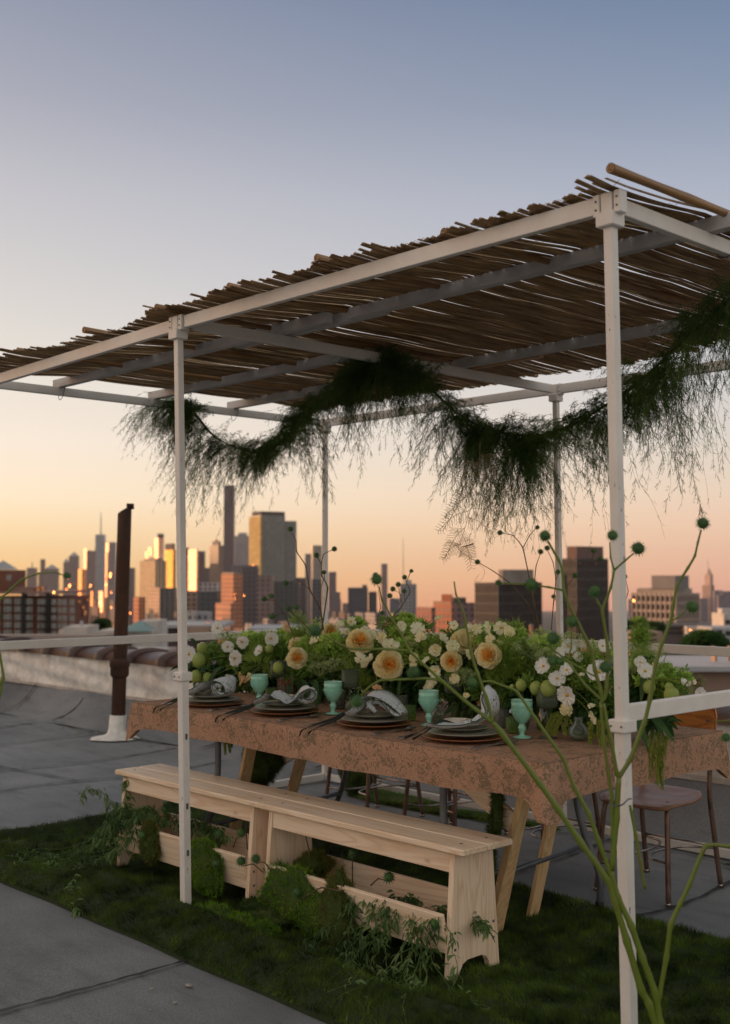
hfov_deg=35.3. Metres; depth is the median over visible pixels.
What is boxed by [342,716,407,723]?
dinner plate
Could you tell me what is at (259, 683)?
goblet
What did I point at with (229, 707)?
spoon
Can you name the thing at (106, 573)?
skyscraper
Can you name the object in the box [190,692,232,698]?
salad plate
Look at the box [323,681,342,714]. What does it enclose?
goblet
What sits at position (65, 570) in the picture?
skyscraper
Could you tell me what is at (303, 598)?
skyscraper
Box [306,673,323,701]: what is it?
vase
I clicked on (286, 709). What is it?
dinner plate
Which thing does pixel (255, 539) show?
skyscraper
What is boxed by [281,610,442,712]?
flower arrangement
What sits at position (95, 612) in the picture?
building
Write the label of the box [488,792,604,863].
school chair
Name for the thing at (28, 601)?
window
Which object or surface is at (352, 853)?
thorny pod branch
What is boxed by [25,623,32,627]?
window
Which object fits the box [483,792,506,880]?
moss clump
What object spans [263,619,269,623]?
building
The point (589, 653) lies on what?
rooftop wall
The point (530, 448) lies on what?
fern garland
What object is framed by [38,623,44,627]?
window
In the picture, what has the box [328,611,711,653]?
city ground
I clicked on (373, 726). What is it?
charger plate
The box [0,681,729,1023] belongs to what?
roof deck
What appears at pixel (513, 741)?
spoon
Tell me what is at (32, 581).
skyscraper
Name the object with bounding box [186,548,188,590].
skyscraper
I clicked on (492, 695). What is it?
napkin
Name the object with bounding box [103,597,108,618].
building
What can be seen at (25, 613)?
apartment building
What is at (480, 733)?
dinner plate
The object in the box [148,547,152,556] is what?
skyscraper
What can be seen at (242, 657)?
flower arrangement
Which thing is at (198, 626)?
flat roof building
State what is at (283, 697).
napkin
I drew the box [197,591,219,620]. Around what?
skyscraper
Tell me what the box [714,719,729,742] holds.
thorny pod branch
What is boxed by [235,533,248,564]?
skyscraper
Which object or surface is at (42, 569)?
skyscraper
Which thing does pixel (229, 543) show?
skyscraper
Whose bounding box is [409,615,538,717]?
flower arrangement
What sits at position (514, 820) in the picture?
wooden trestle
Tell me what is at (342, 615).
building
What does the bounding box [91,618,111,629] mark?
tree
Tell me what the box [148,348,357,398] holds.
roof batten
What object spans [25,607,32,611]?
window
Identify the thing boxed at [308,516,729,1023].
thorny pod branch
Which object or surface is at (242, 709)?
ribbon
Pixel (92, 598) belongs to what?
skyscraper
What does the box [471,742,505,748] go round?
knife
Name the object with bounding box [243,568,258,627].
skyscraper
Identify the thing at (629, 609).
skyscraper
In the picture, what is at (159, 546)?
skyscraper
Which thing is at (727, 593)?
skyscraper
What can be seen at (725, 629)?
flat roof building
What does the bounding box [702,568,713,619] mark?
skyscraper
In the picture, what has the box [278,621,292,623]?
building
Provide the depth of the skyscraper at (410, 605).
1195.18 m
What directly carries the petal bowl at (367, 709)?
on the salad plate at (378, 714)
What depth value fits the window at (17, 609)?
119.86 m
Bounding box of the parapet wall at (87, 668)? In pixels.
[0,635,729,784]
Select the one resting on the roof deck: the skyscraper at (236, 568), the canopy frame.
the canopy frame
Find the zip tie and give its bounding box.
[610,798,631,806]
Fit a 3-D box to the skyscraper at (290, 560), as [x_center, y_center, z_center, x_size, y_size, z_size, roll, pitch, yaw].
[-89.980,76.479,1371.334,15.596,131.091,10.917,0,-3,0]
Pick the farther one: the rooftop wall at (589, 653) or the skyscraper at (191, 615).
the skyscraper at (191, 615)
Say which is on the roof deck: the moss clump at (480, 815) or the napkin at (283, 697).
the moss clump at (480, 815)
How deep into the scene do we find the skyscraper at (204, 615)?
607.04 m
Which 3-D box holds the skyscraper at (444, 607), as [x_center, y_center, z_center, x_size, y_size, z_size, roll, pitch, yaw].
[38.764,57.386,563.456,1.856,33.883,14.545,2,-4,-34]
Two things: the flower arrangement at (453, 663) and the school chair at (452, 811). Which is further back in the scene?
the school chair at (452, 811)
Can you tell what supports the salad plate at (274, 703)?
on the dinner plate at (286, 709)
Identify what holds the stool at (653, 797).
on the roof deck
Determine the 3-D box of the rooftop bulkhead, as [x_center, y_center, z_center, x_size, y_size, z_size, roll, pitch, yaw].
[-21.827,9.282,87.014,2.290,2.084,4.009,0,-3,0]
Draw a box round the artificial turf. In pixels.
[0,800,729,1023]
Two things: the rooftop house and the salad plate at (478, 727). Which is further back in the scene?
the rooftop house
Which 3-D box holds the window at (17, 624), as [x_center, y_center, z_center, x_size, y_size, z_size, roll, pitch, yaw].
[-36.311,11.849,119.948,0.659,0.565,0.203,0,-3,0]
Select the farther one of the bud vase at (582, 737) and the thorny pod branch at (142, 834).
the thorny pod branch at (142, 834)
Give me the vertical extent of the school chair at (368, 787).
0.814 m
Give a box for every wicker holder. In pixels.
[277,676,293,693]
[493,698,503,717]
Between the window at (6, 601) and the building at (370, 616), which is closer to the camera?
the window at (6, 601)
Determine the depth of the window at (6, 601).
119.86 m
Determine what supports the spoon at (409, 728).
on the tablecloth
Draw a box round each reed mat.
[0,327,462,405]
[88,270,652,388]
[289,163,729,357]
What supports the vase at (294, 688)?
on the tablecloth
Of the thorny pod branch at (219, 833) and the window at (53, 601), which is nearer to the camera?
the thorny pod branch at (219, 833)
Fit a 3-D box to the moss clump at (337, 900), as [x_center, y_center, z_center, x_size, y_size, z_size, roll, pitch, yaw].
[-0.098,1.464,4.170,0.146,0.372,0.222,3,-4,-43]
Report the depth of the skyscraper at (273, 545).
1357.68 m
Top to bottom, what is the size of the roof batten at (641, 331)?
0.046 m
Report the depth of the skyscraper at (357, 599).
1294.66 m
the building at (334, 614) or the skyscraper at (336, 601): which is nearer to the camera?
the building at (334, 614)
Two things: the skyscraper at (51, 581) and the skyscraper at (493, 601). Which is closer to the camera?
the skyscraper at (493, 601)
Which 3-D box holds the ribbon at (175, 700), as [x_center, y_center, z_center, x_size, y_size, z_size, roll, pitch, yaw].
[-0.856,0.868,5.265,0.234,0.106,0.059,1,-3,-14]
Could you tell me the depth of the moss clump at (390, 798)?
6.69 m
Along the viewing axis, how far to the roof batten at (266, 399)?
6.88 m
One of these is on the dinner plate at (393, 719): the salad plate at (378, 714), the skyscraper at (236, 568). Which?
the salad plate at (378, 714)
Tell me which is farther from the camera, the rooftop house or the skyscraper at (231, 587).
the skyscraper at (231, 587)
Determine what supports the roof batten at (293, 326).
on the canopy frame
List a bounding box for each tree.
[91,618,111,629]
[627,619,635,629]
[630,616,649,629]
[648,621,665,632]
[675,628,729,654]
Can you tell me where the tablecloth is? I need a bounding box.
[126,691,729,824]
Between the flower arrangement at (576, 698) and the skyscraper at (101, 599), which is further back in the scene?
the skyscraper at (101, 599)
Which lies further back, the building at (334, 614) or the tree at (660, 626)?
the building at (334, 614)
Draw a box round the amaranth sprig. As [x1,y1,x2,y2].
[223,742,232,754]
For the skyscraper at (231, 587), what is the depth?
949.75 m
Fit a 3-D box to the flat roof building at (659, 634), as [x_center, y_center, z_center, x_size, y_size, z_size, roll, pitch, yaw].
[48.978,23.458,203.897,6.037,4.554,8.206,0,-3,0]
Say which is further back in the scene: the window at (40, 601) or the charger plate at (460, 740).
the window at (40, 601)
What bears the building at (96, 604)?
on the city ground
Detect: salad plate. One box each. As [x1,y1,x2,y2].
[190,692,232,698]
[262,700,303,706]
[353,710,392,718]
[442,724,488,731]
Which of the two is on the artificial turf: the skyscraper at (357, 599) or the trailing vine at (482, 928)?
the trailing vine at (482, 928)
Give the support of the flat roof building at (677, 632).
on the city ground
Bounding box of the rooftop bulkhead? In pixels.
[59,621,98,633]
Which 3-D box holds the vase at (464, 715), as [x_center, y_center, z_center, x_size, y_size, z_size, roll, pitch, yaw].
[0.423,0.789,4.822,0.100,0.149,0.100,3,-4,-43]
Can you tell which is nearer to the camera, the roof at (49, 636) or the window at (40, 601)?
the roof at (49, 636)
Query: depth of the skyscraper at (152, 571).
1508.54 m
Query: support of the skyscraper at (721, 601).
on the city ground
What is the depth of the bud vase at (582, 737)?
4.16 m
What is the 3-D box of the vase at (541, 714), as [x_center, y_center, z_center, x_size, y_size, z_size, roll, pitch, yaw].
[0.712,0.783,4.444,0.096,0.119,0.096,3,-4,-43]
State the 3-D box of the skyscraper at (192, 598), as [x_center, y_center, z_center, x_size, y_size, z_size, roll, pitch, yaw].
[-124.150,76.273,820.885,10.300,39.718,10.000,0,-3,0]
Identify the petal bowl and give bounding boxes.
[198,689,212,693]
[358,706,375,712]
[444,718,470,721]
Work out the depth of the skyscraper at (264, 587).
846.67 m
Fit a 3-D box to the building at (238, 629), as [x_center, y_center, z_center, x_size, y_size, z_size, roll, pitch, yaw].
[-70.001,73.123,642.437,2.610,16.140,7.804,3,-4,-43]
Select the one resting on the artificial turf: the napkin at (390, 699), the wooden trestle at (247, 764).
the wooden trestle at (247, 764)
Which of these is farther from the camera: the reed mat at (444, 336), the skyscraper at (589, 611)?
the skyscraper at (589, 611)
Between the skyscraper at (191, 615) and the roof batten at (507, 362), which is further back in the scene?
the skyscraper at (191, 615)
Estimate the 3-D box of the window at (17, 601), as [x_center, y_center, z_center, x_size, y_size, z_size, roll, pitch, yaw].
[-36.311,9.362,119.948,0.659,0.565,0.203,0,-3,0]
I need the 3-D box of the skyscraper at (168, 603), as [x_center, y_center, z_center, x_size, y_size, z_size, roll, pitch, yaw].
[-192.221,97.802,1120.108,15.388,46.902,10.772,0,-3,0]
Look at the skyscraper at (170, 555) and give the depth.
1901.28 m
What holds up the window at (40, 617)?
in the apartment building at (25, 613)
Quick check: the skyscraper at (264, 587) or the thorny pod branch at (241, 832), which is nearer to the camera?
the thorny pod branch at (241, 832)
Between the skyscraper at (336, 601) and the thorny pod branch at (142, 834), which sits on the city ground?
the skyscraper at (336, 601)
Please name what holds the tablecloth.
on the folding table
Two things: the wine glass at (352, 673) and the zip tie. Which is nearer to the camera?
the zip tie
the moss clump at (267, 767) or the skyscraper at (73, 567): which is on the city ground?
the skyscraper at (73, 567)
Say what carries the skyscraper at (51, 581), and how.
on the city ground
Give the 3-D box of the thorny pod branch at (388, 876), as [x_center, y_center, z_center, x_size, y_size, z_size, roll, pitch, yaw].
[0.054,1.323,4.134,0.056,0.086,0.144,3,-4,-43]
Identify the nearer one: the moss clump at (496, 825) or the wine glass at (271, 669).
the moss clump at (496, 825)
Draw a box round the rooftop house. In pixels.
[640,646,729,695]
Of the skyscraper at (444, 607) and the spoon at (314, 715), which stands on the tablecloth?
the spoon at (314, 715)
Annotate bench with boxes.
[115,764,305,898]
[259,795,511,979]
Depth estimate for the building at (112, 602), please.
2508.59 m
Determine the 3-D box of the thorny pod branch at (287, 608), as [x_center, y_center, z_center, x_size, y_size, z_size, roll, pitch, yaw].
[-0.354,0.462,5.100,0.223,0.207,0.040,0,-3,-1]
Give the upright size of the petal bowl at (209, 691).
0.032 m
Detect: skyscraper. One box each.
[26,561,37,594]
[40,559,44,594]
[44,564,59,594]
[63,558,68,594]
[68,552,78,594]
[78,569,86,594]
[84,548,87,568]
[86,551,95,605]
[91,591,93,606]
[95,521,105,606]
[99,591,103,616]
[105,543,108,596]
[108,542,115,618]
[129,568,134,623]
[133,597,144,622]
[140,556,165,613]
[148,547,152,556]
[149,587,163,618]
[154,534,163,560]
[159,588,176,620]
[165,543,175,587]
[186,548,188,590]
[187,591,197,610]
[187,611,196,620]
[188,549,197,590]
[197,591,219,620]
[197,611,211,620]
[198,551,204,590]
[200,583,219,590]
[203,568,208,582]
[209,539,223,602]
[215,603,232,630]
[221,572,242,630]
[223,485,234,571]
[231,565,257,573]
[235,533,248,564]
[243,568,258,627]
[249,516,262,574]
[250,511,284,580]
[256,575,273,623]
[274,581,299,623]
[285,521,296,580]
[296,578,306,623]
[305,554,310,623]
[311,545,321,612]
[312,579,321,623]
[329,572,335,610]
[334,592,339,611]
[348,585,367,616]
[369,592,376,621]
[381,564,387,614]
[389,598,399,613]
[400,560,416,614]
[416,607,435,632]
[433,594,454,632]
[452,597,474,628]
[475,570,541,634]
[562,546,608,658]
[628,599,630,619]
[631,575,699,622]
[700,598,707,621]
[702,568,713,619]
[713,590,722,611]
[717,595,726,607]
[719,591,729,607]
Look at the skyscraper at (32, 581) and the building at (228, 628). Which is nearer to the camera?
the building at (228, 628)
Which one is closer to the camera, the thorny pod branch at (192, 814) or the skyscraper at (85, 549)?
the thorny pod branch at (192, 814)
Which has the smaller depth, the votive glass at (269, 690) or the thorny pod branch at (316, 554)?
the thorny pod branch at (316, 554)
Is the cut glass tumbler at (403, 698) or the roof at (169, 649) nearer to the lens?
the cut glass tumbler at (403, 698)
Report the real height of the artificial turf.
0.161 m
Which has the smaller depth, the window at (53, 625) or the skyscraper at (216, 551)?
the window at (53, 625)
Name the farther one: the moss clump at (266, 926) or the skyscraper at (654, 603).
the skyscraper at (654, 603)
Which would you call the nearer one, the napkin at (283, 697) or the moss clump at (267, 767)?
the napkin at (283, 697)
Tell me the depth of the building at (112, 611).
1174.94 m
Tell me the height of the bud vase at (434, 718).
0.065 m
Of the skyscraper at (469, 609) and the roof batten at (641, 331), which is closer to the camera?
the roof batten at (641, 331)
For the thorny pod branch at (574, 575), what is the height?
0.424 m
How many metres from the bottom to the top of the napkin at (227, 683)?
0.096 m
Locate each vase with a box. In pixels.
[293,671,297,693]
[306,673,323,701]
[431,704,444,720]
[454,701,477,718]
[536,702,560,730]
[568,717,587,740]
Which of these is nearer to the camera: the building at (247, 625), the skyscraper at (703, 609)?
the building at (247, 625)
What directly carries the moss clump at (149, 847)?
on the bench at (155, 785)
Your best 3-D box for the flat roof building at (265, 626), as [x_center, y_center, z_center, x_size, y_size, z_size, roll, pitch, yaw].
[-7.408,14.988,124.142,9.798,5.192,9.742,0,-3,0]
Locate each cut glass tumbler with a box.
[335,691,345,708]
[396,695,407,704]
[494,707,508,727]
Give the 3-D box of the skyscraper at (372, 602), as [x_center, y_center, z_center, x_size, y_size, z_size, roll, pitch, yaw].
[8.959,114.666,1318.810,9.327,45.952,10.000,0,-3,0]
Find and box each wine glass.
[270,660,284,699]
[341,669,358,707]
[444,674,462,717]
[536,687,557,738]
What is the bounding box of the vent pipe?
[90,503,140,740]
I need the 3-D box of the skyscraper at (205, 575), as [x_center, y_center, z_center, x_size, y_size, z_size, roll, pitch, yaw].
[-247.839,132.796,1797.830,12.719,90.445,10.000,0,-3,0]
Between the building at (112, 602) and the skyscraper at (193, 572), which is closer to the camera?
the skyscraper at (193, 572)
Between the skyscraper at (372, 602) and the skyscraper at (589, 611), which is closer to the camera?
the skyscraper at (589, 611)
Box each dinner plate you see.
[189,696,240,702]
[255,704,315,711]
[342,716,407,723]
[428,728,497,737]
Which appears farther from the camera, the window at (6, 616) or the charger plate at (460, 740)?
the window at (6, 616)
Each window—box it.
[4,599,11,603]
[4,606,11,611]
[4,614,11,619]
[4,622,11,627]
[4,630,11,633]
[15,599,20,603]
[15,607,20,611]
[15,615,20,619]
[15,622,20,627]
[25,599,32,603]
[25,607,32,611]
[25,615,32,619]
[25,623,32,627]
[38,599,45,604]
[38,607,45,612]
[38,615,44,620]
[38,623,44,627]
[51,599,55,604]
[51,607,55,612]
[51,615,55,620]
[51,623,55,628]
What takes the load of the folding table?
on the artificial turf
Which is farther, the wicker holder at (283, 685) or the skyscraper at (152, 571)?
the skyscraper at (152, 571)
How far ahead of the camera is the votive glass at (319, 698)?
5.37 m
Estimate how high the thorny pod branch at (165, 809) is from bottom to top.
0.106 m
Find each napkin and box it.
[189,674,236,695]
[252,685,316,704]
[344,689,406,716]
[424,685,499,728]
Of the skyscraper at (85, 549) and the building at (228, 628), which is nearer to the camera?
the building at (228, 628)
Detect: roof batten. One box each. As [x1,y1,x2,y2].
[53,311,332,387]
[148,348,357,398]
[227,362,449,408]
[236,312,389,348]
[346,212,729,319]
[450,355,543,369]
[451,309,728,367]
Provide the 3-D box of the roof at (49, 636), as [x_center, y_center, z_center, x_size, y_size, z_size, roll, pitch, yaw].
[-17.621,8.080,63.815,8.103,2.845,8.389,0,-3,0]
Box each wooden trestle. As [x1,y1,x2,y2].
[229,747,306,830]
[463,790,556,932]
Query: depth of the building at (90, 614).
1292.88 m
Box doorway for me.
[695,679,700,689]
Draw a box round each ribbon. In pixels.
[153,691,203,712]
[215,697,272,721]
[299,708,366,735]
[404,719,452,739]
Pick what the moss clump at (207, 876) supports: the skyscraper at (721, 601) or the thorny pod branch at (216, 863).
the thorny pod branch at (216, 863)
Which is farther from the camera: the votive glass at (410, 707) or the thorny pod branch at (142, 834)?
the thorny pod branch at (142, 834)
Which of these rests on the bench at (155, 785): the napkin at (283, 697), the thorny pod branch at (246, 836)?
the thorny pod branch at (246, 836)
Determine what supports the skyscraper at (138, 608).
on the city ground
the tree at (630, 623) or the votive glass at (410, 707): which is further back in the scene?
the tree at (630, 623)
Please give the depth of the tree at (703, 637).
39.60 m
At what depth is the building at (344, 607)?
2204.89 m
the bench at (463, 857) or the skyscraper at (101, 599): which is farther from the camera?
the skyscraper at (101, 599)
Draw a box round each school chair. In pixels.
[325,691,424,816]
[402,700,508,834]
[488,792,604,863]
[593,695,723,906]
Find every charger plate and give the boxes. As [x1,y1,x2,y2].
[189,699,244,706]
[250,707,318,715]
[337,719,411,728]
[423,732,501,742]
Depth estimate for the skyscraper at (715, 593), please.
2490.78 m
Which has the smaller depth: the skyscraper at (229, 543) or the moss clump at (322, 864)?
the moss clump at (322, 864)
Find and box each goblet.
[250,674,267,704]
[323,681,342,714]
[418,689,438,725]
[510,698,532,738]
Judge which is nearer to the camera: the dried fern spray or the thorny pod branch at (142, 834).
the dried fern spray
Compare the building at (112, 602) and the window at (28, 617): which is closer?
the window at (28, 617)
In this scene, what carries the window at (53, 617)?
in the apartment building at (25, 613)
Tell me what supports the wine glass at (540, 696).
on the tablecloth
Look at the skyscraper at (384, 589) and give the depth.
2598.06 m
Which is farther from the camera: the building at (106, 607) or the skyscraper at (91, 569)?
the skyscraper at (91, 569)
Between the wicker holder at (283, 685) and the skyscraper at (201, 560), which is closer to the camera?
the wicker holder at (283, 685)
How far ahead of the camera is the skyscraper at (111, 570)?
2792.30 m
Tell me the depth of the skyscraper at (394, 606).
1493.49 m
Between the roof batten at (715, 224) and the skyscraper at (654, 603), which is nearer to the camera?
the roof batten at (715, 224)
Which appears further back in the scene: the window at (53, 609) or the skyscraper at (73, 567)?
the skyscraper at (73, 567)
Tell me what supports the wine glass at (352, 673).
on the tablecloth
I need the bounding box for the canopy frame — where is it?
[0,189,729,1023]
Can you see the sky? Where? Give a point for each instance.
(152, 152)
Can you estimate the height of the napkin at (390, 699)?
0.096 m
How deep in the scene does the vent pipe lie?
9.54 m
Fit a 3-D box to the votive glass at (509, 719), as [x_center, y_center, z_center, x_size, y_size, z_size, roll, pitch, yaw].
[0.560,0.807,4.350,0.053,0.061,0.053,3,-4,-43]
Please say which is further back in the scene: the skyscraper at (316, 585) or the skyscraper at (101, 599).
the skyscraper at (101, 599)
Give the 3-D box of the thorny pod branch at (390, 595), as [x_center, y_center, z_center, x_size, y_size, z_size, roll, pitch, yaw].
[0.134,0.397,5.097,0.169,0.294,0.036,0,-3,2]
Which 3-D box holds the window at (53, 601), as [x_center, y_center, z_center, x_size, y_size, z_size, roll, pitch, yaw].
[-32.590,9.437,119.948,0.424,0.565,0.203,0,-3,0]
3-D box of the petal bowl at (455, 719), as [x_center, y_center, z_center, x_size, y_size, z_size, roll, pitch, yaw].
[0.340,0.776,4.204,0.102,0.032,0.101,3,-4,-43]
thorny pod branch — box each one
[0,571,71,697]
[137,829,146,840]
[159,804,174,825]
[190,810,199,839]
[211,859,220,868]
[214,829,223,842]
[233,827,246,847]
[236,855,262,872]
[245,821,247,849]
[251,853,270,870]
[261,593,308,638]
[283,526,337,629]
[292,886,340,898]
[305,836,310,863]
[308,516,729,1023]
[347,848,358,880]
[370,871,394,885]
[376,569,413,631]
[428,917,440,931]
[475,525,543,635]
[544,545,628,638]
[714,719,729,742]
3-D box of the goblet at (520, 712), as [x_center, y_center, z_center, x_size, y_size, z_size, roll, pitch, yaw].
[0.580,0.763,4.232,0.084,0.139,0.084,3,-4,-43]
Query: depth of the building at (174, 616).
1108.98 m
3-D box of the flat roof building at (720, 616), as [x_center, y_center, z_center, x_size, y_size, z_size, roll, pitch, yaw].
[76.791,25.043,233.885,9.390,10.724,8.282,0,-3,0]
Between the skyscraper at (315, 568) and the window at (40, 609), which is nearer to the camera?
the window at (40, 609)
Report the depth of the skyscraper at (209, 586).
996.50 m
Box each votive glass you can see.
[265,688,275,700]
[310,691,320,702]
[404,705,415,720]
[505,716,518,733]
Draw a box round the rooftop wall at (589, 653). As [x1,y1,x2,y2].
[566,648,613,664]
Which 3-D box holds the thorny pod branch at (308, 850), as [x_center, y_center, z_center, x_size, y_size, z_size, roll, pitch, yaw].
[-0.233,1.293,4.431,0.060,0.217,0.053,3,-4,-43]
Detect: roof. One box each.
[0,634,113,645]
[136,647,176,651]
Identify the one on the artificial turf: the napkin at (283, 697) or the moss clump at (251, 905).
the moss clump at (251, 905)
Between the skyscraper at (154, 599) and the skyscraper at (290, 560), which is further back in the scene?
the skyscraper at (290, 560)
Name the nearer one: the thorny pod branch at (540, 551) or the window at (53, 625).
the thorny pod branch at (540, 551)
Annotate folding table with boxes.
[153,705,702,908]
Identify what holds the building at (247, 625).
on the city ground
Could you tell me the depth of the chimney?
150.13 m
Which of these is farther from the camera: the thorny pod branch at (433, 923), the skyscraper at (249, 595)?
the skyscraper at (249, 595)
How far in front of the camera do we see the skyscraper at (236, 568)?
1196.87 m
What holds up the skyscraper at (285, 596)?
on the city ground
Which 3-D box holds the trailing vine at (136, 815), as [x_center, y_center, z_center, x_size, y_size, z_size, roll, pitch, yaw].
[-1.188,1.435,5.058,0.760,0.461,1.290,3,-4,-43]
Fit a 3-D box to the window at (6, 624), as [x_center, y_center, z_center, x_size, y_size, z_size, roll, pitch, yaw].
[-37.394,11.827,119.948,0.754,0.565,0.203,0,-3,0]
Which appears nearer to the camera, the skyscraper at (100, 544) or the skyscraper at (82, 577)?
the skyscraper at (82, 577)
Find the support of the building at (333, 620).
on the city ground
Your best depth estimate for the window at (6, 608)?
119.86 m
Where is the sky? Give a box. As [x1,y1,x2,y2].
[0,0,729,610]
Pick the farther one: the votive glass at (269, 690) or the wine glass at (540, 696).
the votive glass at (269, 690)
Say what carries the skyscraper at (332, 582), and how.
on the city ground
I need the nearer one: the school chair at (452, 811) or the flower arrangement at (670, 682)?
the flower arrangement at (670, 682)
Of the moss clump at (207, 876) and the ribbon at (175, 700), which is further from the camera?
the ribbon at (175, 700)
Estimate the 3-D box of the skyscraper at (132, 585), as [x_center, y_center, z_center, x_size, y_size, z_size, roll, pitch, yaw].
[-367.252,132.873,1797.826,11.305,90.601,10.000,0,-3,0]
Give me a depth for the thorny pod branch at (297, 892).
4.25 m
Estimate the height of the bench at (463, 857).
0.436 m
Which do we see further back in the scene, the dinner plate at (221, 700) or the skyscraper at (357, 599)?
the skyscraper at (357, 599)
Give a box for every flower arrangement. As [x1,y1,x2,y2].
[170,620,297,694]
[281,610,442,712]
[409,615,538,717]
[487,628,633,745]
[606,619,706,789]
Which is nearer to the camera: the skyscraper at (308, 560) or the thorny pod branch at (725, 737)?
the thorny pod branch at (725, 737)
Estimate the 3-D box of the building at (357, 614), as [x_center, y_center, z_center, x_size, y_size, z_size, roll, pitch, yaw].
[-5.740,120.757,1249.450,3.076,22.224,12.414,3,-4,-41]
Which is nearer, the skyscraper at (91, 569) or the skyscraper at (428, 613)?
the skyscraper at (428, 613)
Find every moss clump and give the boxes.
[137,818,161,866]
[179,836,224,900]
[184,899,282,938]
[233,895,293,930]
[240,749,286,786]
[255,858,322,938]
[291,847,338,878]
[318,861,358,950]
[336,769,377,796]
[344,788,476,818]
[458,808,560,830]
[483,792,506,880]
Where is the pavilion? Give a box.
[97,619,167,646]
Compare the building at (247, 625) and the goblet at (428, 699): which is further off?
the building at (247, 625)
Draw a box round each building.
[0,560,89,633]
[89,606,91,623]
[90,600,98,606]
[91,607,99,622]
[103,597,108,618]
[110,600,114,619]
[111,606,114,622]
[167,621,233,651]
[173,612,176,620]
[222,618,231,631]
[234,628,244,630]
[245,623,255,630]
[247,624,340,640]
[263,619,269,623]
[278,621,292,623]
[329,611,338,617]
[329,617,342,636]
[339,612,345,627]
[342,603,347,612]
[355,612,364,619]
[365,612,375,621]
[368,621,378,629]
[627,630,662,655]
[663,623,708,654]
[697,625,729,638]
[712,608,729,625]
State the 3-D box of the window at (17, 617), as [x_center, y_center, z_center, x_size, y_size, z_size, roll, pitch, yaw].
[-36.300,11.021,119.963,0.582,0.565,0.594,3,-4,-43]
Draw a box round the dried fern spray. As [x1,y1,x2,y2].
[435,454,508,581]
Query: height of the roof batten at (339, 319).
0.046 m
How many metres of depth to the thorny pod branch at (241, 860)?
4.52 m
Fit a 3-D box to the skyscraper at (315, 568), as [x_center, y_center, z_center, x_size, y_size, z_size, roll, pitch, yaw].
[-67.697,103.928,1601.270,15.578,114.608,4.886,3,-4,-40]
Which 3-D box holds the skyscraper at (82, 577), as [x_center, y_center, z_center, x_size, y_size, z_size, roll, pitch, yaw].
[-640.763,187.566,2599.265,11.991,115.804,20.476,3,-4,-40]
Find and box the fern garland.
[111,272,729,565]
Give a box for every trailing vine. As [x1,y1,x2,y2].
[1,776,233,918]
[295,885,499,1023]
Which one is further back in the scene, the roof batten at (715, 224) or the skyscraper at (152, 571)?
the skyscraper at (152, 571)
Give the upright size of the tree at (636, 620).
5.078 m
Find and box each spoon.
[209,705,246,710]
[278,714,320,720]
[372,727,416,734]
[473,740,517,749]
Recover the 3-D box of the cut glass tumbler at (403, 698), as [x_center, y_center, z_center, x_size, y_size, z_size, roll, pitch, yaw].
[0.157,0.832,4.956,0.061,0.077,0.062,3,-4,-43]
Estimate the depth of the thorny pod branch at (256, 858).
4.44 m
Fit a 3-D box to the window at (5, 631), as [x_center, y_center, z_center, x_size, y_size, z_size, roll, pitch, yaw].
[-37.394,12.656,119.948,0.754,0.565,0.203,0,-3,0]
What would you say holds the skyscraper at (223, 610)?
on the city ground
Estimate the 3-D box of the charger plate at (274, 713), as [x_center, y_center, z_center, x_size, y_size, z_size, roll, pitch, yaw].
[-0.348,0.865,4.971,0.300,0.016,0.300,3,-4,-43]
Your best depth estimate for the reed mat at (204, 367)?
5.97 m
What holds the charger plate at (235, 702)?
on the tablecloth
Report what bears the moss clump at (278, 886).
on the bench at (463, 857)
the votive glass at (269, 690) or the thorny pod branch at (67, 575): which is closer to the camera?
the thorny pod branch at (67, 575)

